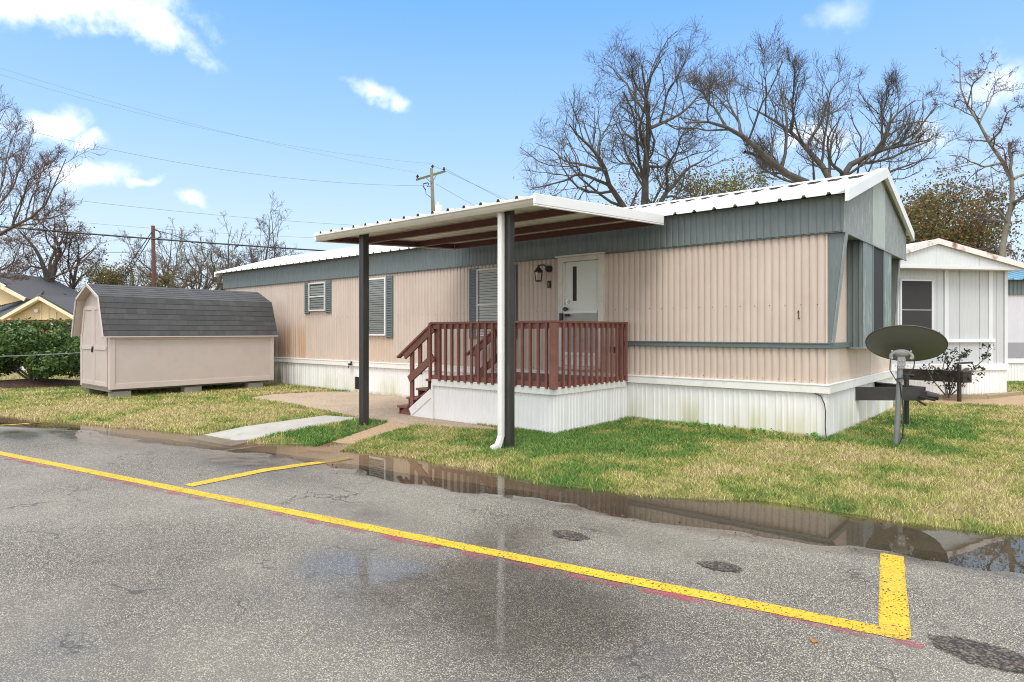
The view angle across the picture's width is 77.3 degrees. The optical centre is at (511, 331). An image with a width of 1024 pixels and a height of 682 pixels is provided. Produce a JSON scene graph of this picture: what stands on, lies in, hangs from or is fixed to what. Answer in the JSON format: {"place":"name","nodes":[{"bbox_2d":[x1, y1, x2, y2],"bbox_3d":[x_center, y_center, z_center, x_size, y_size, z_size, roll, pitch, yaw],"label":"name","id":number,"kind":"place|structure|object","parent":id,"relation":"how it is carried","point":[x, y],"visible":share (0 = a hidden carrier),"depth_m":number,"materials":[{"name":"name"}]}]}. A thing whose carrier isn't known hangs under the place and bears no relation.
{"place":"outdoors","nodes":[
{"label":"outdoors","id":0,"kind":"place"},
{"bbox_2d":[0,352,79,356],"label":"cable rail","id":1,"kind":"object","parent":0,"point":[39,354],"visible":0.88,"depth_m":15.09,"materials":[{"name":"metal"}]},
{"bbox_2d":[6,215,308,237],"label":"power line","id":2,"kind":"object","parent":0,"point":[168,229],"visible":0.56,"depth_m":50.46,"materials":[{"name":"metal"}]},
{"bbox_2d":[0,226,326,250],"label":"power line","id":3,"kind":"object","parent":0,"point":[164,239],"visible":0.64,"depth_m":22.11,"materials":[{"name":"black rubber"}]},
{"bbox_2d":[4,191,362,225],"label":"power line","id":4,"kind":"object","parent":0,"point":[199,213],"visible":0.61,"depth_m":47.12,"materials":[{"name":"metal"}]},
{"bbox_2d":[188,415,355,446],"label":"concrete path","id":5,"kind":"structure","parent":0,"point":[235,437],"depth_m":9.50,"materials":[{"name":"grey concrete"}]},
{"bbox_2d":[307,422,408,453],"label":"aggregate path","id":6,"kind":"structure","parent":0,"point":[336,446],"depth_m":8.92,"materials":[{"name":"beige concrete"}]},
{"bbox_2d":[0,425,1023,681],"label":"parking lot","id":7,"kind":"structure","parent":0,"point":[106,579],"depth_m":3.67,"materials":[{"name":"grey asphalt"}]},
{"bbox_2d":[0,415,61,425],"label":"puddle water","id":8,"kind":"structure","parent":7,"relation":"on","point":[5,420],"depth_m":10.66,"materials":[{"name":"brown liquid"}]},
{"bbox_2d":[184,456,352,485],"bbox_3d":[-2.509,1.481,6.879,0.157,0.049,1.975,0,0,35],"label":"road marking","id":9,"kind":"object","parent":7,"relation":"on","point":[252,472],"visible":1,"depth_m":6.67,"materials":[{"name":"yellow paint"}]},
{"bbox_2d":[0,451,905,639],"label":"road marking","id":10,"kind":"object","parent":7,"relation":"on","point":[791,612],"visible":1,"depth_m":4.06,"materials":[{"name":"yellow paint"}]},
{"bbox_2d":[8,458,923,646],"bbox_3d":[-2.151,1.460,5.276,9.346,0.003,0.121,0,0,30],"label":"paint overspray","id":11,"kind":"object","parent":7,"relation":"on","point":[664,593],"visible":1,"depth_m":3.98,"materials":[{"name":"paint"}]},
{"bbox_2d":[552,530,589,540],"bbox_3d":[0.412,1.459,4.593,0.365,0.003,0.214,0,0,41],"label":"asphalt patch","id":12,"kind":"object","parent":7,"relation":"on","point":[570,535],"visible":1,"depth_m":4.58,"materials":[{"name":"grey asphalt"}]},
{"bbox_2d":[697,561,741,572],"bbox_3d":[1.294,1.457,3.987,0.310,0.001,0.221,0,0,41],"label":"asphalt patch","id":13,"kind":"object","parent":7,"relation":"on","point":[721,566],"visible":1,"depth_m":3.98,"materials":[{"name":"grey asphalt"}]},
{"bbox_2d":[878,553,910,638],"bbox_3d":[2.185,1.472,3.670,0.140,0.028,1.381,0,0,30],"label":"road marking","id":14,"kind":"object","parent":7,"relation":"on","point":[895,574],"visible":1,"depth_m":3.50,"materials":[{"name":"yellow paint"}]},
{"bbox_2d":[926,634,1023,673],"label":"asphalt patch","id":15,"kind":"object","parent":7,"relation":"on","point":[981,653],"visible":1,"depth_m":2.90,"materials":[{"name":"grey asphalt"}]},
{"bbox_2d":[0,0,1023,318],"label":"sky","id":16,"kind":"structure","parent":0,"point":[458,86],"materials":[{"name":"blue"}]},
{"bbox_2d":[1,361,1023,564],"bbox_3d":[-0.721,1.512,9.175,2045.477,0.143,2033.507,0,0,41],"label":"ground","id":17,"kind":"structure","parent":0,"point":[779,517],"depth_m":5.61,"materials":[{"name":"green plant"}]},
{"bbox_2d":[0,379,80,388],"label":"mulch bed","id":18,"kind":"object","parent":17,"relation":"on","point":[20,383],"visible":0.62,"depth_m":16.71,"materials":[{"name":"brown soil"}]},
{"bbox_2d":[0,317,79,379],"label":"hedge shrub","id":19,"kind":"object","parent":18,"relation":"on","point":[19,337],"visible":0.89,"depth_m":16.45,"materials":[{"name":"green plant"}]},
{"bbox_2d":[0,202,105,282],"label":"bare tree","id":20,"kind":"object","parent":17,"relation":"on","point":[56,250],"visible":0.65,"depth_m":45.59,"materials":[{"name":"grey plant"}]},
{"bbox_2d":[0,84,107,290],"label":"bare tree","id":21,"kind":"object","parent":17,"relation":"on","point":[35,195],"visible":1,"depth_m":19.51,"materials":[{"name":"grey plant"}]},
{"bbox_2d":[46,220,111,291],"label":"bare tree","id":22,"kind":"object","parent":17,"relation":"on","point":[74,284],"visible":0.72,"depth_m":48.19,"materials":[{"name":"brown plant"}]},
{"bbox_2d":[86,388,105,393],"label":"concrete block","id":23,"kind":"structure","parent":17,"relation":"on","point":[92,390],"depth_m":14.96,"materials":[{"name":"grey concrete"}]},
{"bbox_2d":[108,390,130,398],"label":"concrete block","id":24,"kind":"structure","parent":17,"relation":"on","point":[117,394],"depth_m":13.90,"materials":[{"name":"grey concrete"}]},
{"bbox_2d":[71,283,277,391],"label":"storage shed","id":25,"kind":"structure","parent":24,"relation":"on","point":[137,337],"depth_m":14.83,"materials":[{"name":"paint"}]},
{"bbox_2d":[81,305,93,384],"bbox_3d":[-9.706,0.300,14.618,0.880,1.800,0.073,0,0,41],"label":"door","id":26,"kind":"structure","parent":25,"relation":"in","point":[87,321],"depth_m":14.65,"materials":[{"name":"paint"}]},
{"bbox_2d":[80,305,107,386],"bbox_3d":[-9.384,0.300,14.356,1.730,1.800,0.053,0,0,41],"label":"door","id":27,"kind":"structure","parent":25,"relation":"in","point":[100,345],"depth_m":14.12,"materials":[{"name":"paint"}]},
{"bbox_2d":[69,255,180,290],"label":"autumn shrub","id":28,"kind":"object","parent":17,"relation":"on","point":[107,277],"visible":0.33,"depth_m":43.77,"materials":[{"name":"brown plant"}]},
{"bbox_2d":[75,247,177,289],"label":"bare tree","id":29,"kind":"object","parent":17,"relation":"on","point":[134,277],"visible":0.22,"depth_m":52.28,"materials":[{"name":"brown plant"}]},
{"bbox_2d":[99,257,200,288],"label":"bare tree","id":30,"kind":"object","parent":17,"relation":"on","point":[147,269],"visible":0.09,"depth_m":62.39,"materials":[{"name":"brown plant"}]},
{"bbox_2d":[113,217,223,288],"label":"bare tree","id":31,"kind":"object","parent":17,"relation":"on","point":[138,267],"visible":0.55,"depth_m":54.10,"materials":[{"name":"brown plant"}]},
{"bbox_2d":[168,387,180,390],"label":"concrete block","id":32,"kind":"structure","parent":17,"relation":"on","point":[174,388],"depth_m":15.58,"materials":[{"name":"grey concrete"}]},
{"bbox_2d":[181,386,201,391],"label":"concrete block","id":33,"kind":"structure","parent":17,"relation":"on","point":[191,388],"depth_m":15.07,"materials":[{"name":"grey concrete"}]},
{"bbox_2d":[142,224,242,289],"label":"bare tree","id":34,"kind":"object","parent":17,"relation":"on","point":[199,282],"visible":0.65,"depth_m":49.37,"materials":[{"name":"brown plant"}]},
{"bbox_2d":[175,212,256,289],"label":"bare tree","id":35,"kind":"object","parent":17,"relation":"on","point":[211,253],"visible":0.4,"depth_m":53.95,"materials":[{"name":"brown plant"}]},
{"bbox_2d":[228,383,244,386],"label":"concrete block","id":36,"kind":"structure","parent":17,"relation":"on","point":[237,384],"depth_m":16.75,"materials":[{"name":"grey concrete"}]},
{"bbox_2d":[245,382,262,388],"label":"concrete block","id":37,"kind":"structure","parent":17,"relation":"on","point":[253,385],"depth_m":16.25,"materials":[{"name":"grey concrete"}]},
{"bbox_2d":[208,191,305,269],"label":"bare tree","id":38,"kind":"object","parent":17,"relation":"on","point":[252,260],"visible":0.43,"depth_m":51.69,"materials":[{"name":"brown plant"}]},
{"bbox_2d":[253,392,497,429],"bbox_3d":[-2.376,1.553,12.408,7.950,0.214,2.760,0,0,41],"label":"patio pad","id":39,"kind":"object","parent":17,"relation":"on","point":[383,407],"visible":0.29,"depth_m":12.72,"materials":[{"name":"beige concrete"}]},
{"bbox_2d":[314,193,663,449],"bbox_3d":[-0.433,-0.142,10.134,4.590,3.324,3.208,0,0,41],"label":"porch canopy","id":40,"kind":"object","parent":17,"relation":"on","point":[505,225],"visible":0.88,"depth_m":9.29,"materials":[{"name":"white metal"}]},
{"bbox_2d":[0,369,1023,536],"bbox_3d":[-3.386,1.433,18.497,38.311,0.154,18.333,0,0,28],"label":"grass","id":41,"kind":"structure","parent":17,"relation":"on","point":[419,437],"depth_m":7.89,"materials":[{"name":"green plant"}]},
{"bbox_2d":[396,320,627,432],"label":"porch deck","id":42,"kind":"structure","parent":17,"relation":"on","point":[554,401],"depth_m":9.92,"materials":[{"name":"white paint"}]},
{"bbox_2d":[64,406,1015,566],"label":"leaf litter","id":43,"kind":"object","parent":17,"relation":"on","point":[637,485],"visible":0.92,"depth_m":5.58,"materials":[{"name":"brown plant"}]},
{"bbox_2d":[214,168,939,437],"bbox_3d":[-0.614,-0.529,15.600,18.475,4.097,4.840,0,0,41],"label":"mobile home","id":44,"kind":"object","parent":17,"relation":"on","point":[769,307],"visible":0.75,"depth_m":10.16,"materials":[{"name":"beige metal"}]},
{"bbox_2d":[308,282,325,310],"bbox_3d":[-4.996,-0.895,16.413,0.740,0.730,0.065,0,0,41],"label":"window","id":45,"kind":"structure","parent":44,"relation":"in","point":[316,291],"depth_m":16.43,"materials":[{"name":"white paint"}]},
{"bbox_2d":[369,277,385,335],"bbox_3d":[-3.134,-0.575,14.821,0.680,1.330,0.060,0,0,41],"label":"window","id":46,"kind":"structure","parent":44,"relation":"in","point":[377,286],"depth_m":14.81,"materials":[{"name":"white paint"}]},
{"bbox_2d":[476,267,497,335],"bbox_3d":[-0.393,-0.575,12.471,0.780,1.330,0.065,0,0,41],"label":"window","id":47,"kind":"structure","parent":44,"relation":"in","point":[486,279],"depth_m":12.57,"materials":[{"name":"white paint"}]},
{"bbox_2d":[534,264,552,281],"bbox_3d":[0.554,-1.056,11.545,0.343,0.322,0.158,0,0,-18],"label":"wall lantern","id":48,"kind":"object","parent":44,"relation":"attached to","point":[548,268],"depth_m":11.51,"materials":[{"name":"black metal"}]},
{"bbox_2d":[555,252,604,370],"bbox_3d":[1.179,-0.340,11.091,1.005,2.000,0.133,0,0,41],"label":"door","id":49,"kind":"structure","parent":44,"relation":"in","point":[581,280],"depth_m":11.08,"materials":[{"name":"paint"}]},
{"bbox_2d":[814,393,826,437],"bbox_3d":[4.139,1.132,8.586,0.018,0.616,0.164,0,0,-42],"label":"cable","id":50,"kind":"object","parent":44,"relation":"attached to","point":[825,414],"visible":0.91,"depth_m":8.54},
{"bbox_2d":[872,246,884,331],"bbox_3d":[5.729,-0.552,10.030,0.046,1.547,0.840,0,0,41],"label":"window","id":51,"kind":"structure","parent":44,"relation":"in","point":[878,256],"depth_m":10.07,"materials":[{"name":"teal paint"}]},
{"bbox_2d":[598,173,657,206],"bbox_3d":[5.460,-2.736,28.553,3.541,8.597,5.316,0,0,-4],"label":"autumn tree","id":52,"kind":"object","parent":17,"relation":"on","point":[634,202],"visible":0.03,"depth_m":28.29,"materials":[{"name":"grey plant"}]},
{"bbox_2d":[512,16,751,207],"bbox_3d":[5.189,-7.416,25.133,10.410,10.476,8.380,0,0,2],"label":"oak tree","id":53,"kind":"object","parent":17,"relation":"on","point":[646,147],"visible":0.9,"depth_m":24.19,"materials":[{"name":"grey plant"}]},
{"bbox_2d":[648,150,775,203],"bbox_3d":[9.374,-3.339,30.069,6.948,9.813,7.259,0,0,41],"label":"autumn tree","id":54,"kind":"object","parent":17,"relation":"on","point":[724,187],"visible":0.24,"depth_m":28.40,"materials":[{"name":"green plant"}]},
{"bbox_2d":[676,419,824,440],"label":"weeds","id":55,"kind":"object","parent":17,"relation":"on","point":[714,425],"visible":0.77,"depth_m":9.10,"materials":[{"name":"green plant"}]},
{"bbox_2d":[631,17,974,183],"bbox_3d":[9.706,-6.083,20.892,12.626,8.532,6.182,0,0,-18],"label":"oak tree","id":56,"kind":"object","parent":17,"relation":"on","point":[765,161],"visible":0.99,"depth_m":20.67,"materials":[{"name":"grey plant"}]},
{"bbox_2d":[865,325,947,445],"bbox_3d":[5.013,0.738,8.152,0.901,1.646,0.817,0,0,41],"label":"satellite dish","id":57,"kind":"object","parent":17,"relation":"on","point":[901,345],"visible":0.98,"depth_m":8.00,"materials":[{"name":"grey paint"}]},
{"bbox_2d":[901,176,980,240],"bbox_3d":[16.808,-2.818,29.045,6.992,8.773,6.804,0,0,-17],"label":"autumn tree","id":58,"kind":"object","parent":17,"relation":"on","point":[925,198],"visible":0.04,"depth_m":27.00,"materials":[{"name":"brown plant"}]},
{"bbox_2d":[919,332,994,397],"bbox_3d":[9.512,0.705,13.659,1.662,1.422,0.666,0,0,-3],"label":"garden shrub","id":59,"kind":"object","parent":17,"relation":"on","point":[961,356],"visible":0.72,"depth_m":13.64,"materials":[{"name":"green plant"}]},
{"bbox_2d":[892,238,1023,401],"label":"mobile home","id":60,"kind":"object","parent":17,"relation":"on","point":[955,294],"visible":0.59,"depth_m":14.52,"materials":[{"name":"white metal"}]},
{"bbox_2d":[897,297,898,324],"bbox_3d":[8.273,-0.450,14.231,0.740,1.440,0.036,0,0,-10],"label":"window","id":61,"kind":"structure","parent":60,"relation":"in","point":[898,297],"depth_m":14.28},
{"bbox_2d":[899,279,933,329],"bbox_3d":[9.089,-0.450,14.381,0.860,1.440,0.036,0,0,-10],"label":"window","id":62,"kind":"structure","parent":60,"relation":"in","point":[916,297],"depth_m":14.38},
{"bbox_2d":[900,159,1023,262],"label":"autumn tree","id":63,"kind":"object","parent":17,"relation":"on","point":[970,233],"visible":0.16,"depth_m":23.58,"materials":[{"name":"brown plant"}]},
{"bbox_2d":[924,47,1023,256],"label":"bare tree","id":64,"kind":"object","parent":17,"relation":"on","point":[1006,220],"visible":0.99,"depth_m":19.09,"materials":[{"name":"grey plant"}]},
{"bbox_2d":[939,391,1021,398],"bbox_3d":[9.206,1.417,13.932,5.186,0.125,0.673,0,0,-11],"label":"garden edging","id":65,"kind":"object","parent":17,"relation":"on","point":[985,396],"visible":0.31,"depth_m":13.82,"materials":[{"name":"beige concrete"}]},
{"bbox_2d":[991,240,1023,261],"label":"bare tree","id":66,"kind":"object","parent":17,"relation":"on","point":[1008,246],"visible":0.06,"depth_m":29.21,"materials":[{"name":"brown plant"}]},
{"bbox_2d":[1007,270,1023,381],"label":"mobile home","id":67,"kind":"object","parent":17,"relation":"on","point":[1015,371],"visible":0.18,"depth_m":18.50,"materials":[{"name":"white"}]},
{"bbox_2d":[1008,342,1023,356],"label":"window","id":68,"kind":"structure","parent":67,"relation":"in","point":[1015,349],"depth_m":18.48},
{"bbox_2d":[922,395,1023,406],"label":"garden path","id":69,"kind":"structure","parent":0,"point":[1014,400],"depth_m":13.29,"materials":[{"name":"beige concrete"}]},
{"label":"sidewalk","id":70,"kind":"structure","parent":0,"visible":0},
{"bbox_2d":[151,225,209,286],"bbox_3d":[-13.558,-1.290,26.437,0.466,5.703,3.204,0,0,12],"label":"short pole","id":71,"kind":"object","parent":70,"relation":"on","point":[153,260],"visible":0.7,"depth_m":24.94,"materials":[{"name":"brown wood"}]},
{"bbox_2d":[0,227,144,252],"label":"power line","id":72,"kind":"object","parent":71,"relation":"attached to","point":[75,249],"visible":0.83,"depth_m":29.16,"materials":[{"name":"metal"}]},
{"bbox_2d":[118,232,151,280],"bbox_3d":[-14.668,-2.937,24.902,1.349,1.925,0.031,0,0,0],"label":"guy wire","id":73,"kind":"object","parent":71,"relation":"attached to","point":[134,256],"visible":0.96,"depth_m":24.89,"materials":[{"name":"grey metal"}]},
{"bbox_2d":[123,237,150,282],"bbox_3d":[-14.590,-2.801,24.902,1.117,1.806,0.031,0,0,0],"label":"guy wire","id":74,"kind":"object","parent":71,"relation":"attached to","point":[136,260],"visible":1,"depth_m":24.89,"materials":[{"name":"grey metal"}]},
{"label":"street","id":75,"kind":"structure","parent":0,"visible":0},
{"bbox_2d":[0,272,78,342],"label":"suburban house","id":76,"kind":"structure","parent":75,"relation":"on","point":[47,300],"depth_m":39.40,"materials":[{"name":"beige"}]},
{"bbox_2d":[416,164,445,211],"bbox_3d":[-4.665,-4.191,38.181,2.036,11.705,0.809,0,0,-39],"label":"utility pole","id":77,"kind":"object","parent":75,"relation":"on","point":[437,207],"visible":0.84,"depth_m":37.94,"materials":[{"name":"wood"}]},
{"bbox_2d":[1,68,416,172],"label":"power line","id":78,"kind":"object","parent":77,"relation":"attached to","point":[198,125],"visible":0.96,"depth_m":33.95,"materials":[{"name":"metal"}]},
{"bbox_2d":[3,124,417,185],"bbox_3d":[-15.822,-9.325,32.999,24.083,2.014,0.014,0,0,-25],"label":"power line","id":79,"kind":"object","parent":77,"relation":"attached to","point":[228,170],"visible":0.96,"depth_m":33.33,"materials":[{"name":"metal"}]},
{"bbox_2d":[0,74,430,163],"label":"power line","id":80,"kind":"object","parent":77,"relation":"attached to","point":[208,129],"visible":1,"depth_m":33.45,"materials":[{"name":"metal"}]}
]}

